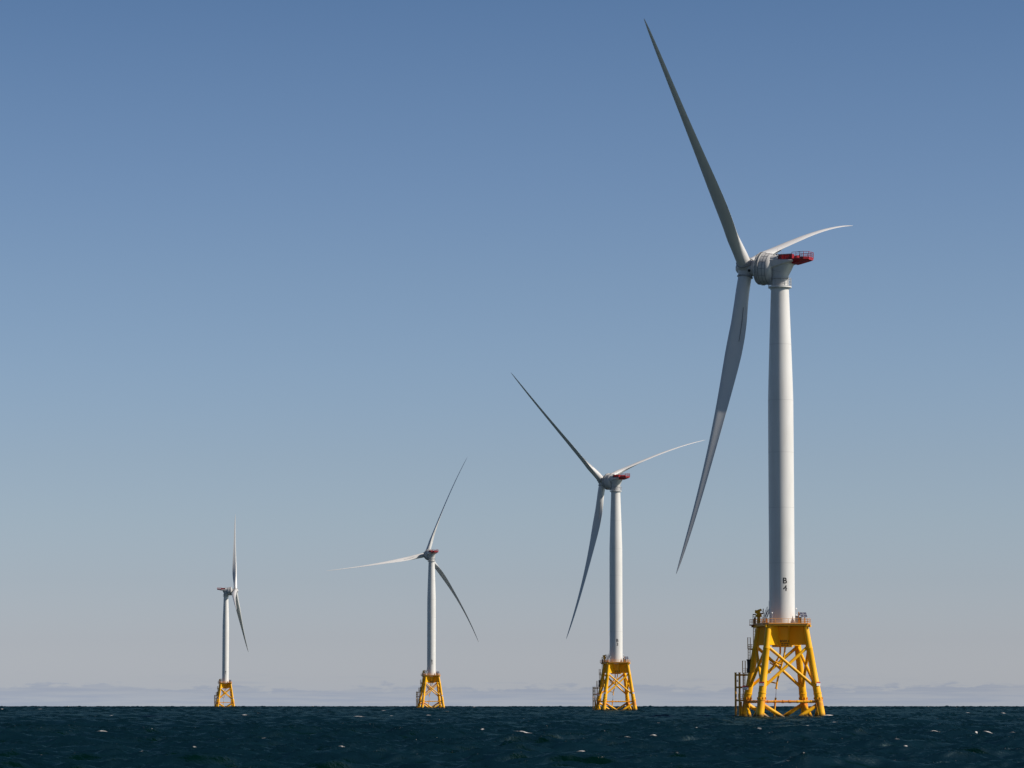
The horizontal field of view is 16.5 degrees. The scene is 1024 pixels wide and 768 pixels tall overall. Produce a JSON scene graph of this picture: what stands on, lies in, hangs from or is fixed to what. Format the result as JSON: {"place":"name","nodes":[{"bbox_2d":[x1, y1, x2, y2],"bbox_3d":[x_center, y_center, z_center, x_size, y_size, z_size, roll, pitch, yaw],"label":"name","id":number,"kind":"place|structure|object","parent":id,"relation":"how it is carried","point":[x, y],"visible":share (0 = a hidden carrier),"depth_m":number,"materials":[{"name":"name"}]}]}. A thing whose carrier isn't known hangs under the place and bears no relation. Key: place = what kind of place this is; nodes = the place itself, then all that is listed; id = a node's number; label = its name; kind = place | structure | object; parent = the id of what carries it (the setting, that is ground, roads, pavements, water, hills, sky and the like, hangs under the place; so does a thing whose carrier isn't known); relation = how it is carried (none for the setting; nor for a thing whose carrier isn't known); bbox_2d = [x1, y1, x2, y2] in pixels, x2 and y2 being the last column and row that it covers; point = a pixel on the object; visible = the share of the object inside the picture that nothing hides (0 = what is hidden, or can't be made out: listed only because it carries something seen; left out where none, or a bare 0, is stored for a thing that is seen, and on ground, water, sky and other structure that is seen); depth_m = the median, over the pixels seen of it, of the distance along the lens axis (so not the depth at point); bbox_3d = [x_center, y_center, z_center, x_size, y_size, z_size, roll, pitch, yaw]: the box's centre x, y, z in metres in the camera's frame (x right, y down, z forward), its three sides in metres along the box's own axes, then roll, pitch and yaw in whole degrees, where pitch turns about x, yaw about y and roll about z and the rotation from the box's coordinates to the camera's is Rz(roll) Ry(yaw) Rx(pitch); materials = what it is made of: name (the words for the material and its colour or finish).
{"place":"outdoors","nodes":[
{"label":"outdoors","id":0,"kind":"place"},
{"bbox_2d":[0,705,1023,767],"bbox_3d":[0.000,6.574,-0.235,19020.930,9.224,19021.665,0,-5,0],"label":"water","id":1,"kind":"structure","parent":0,"point":[946,736],"depth_m":296.79,"materials":[{"name":"blue liquid"}]},
{"bbox_2d":[214,514,247,706],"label":"wind turbine","id":2,"kind":"object","parent":1,"relation":"in","point":[225,683],"visible":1,"depth_m":3240.79,"materials":[{"name":"paint"}]},
{"bbox_2d":[328,458,477,707],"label":"wind turbine","id":3,"kind":"object","parent":1,"relation":"in","point":[432,675],"visible":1,"depth_m":2454.30,"materials":[{"name":"paint"}]},
{"bbox_2d":[511,373,703,709],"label":"wind turbine","id":4,"kind":"object","parent":1,"relation":"in","point":[617,664],"visible":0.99,"depth_m":1633.55,"materials":[{"name":"paint"}]},
{"bbox_2d":[644,19,850,716],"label":"wind turbine","id":5,"kind":"object","parent":1,"relation":"in","point":[785,627],"visible":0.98,"depth_m":826.32,"materials":[{"name":"white paint"}]},
{"bbox_2d":[0,0,1023,705],"label":"sky","id":6,"kind":"structure","parent":0,"point":[286,268],"materials":[{"name":"blue"}]}
]}

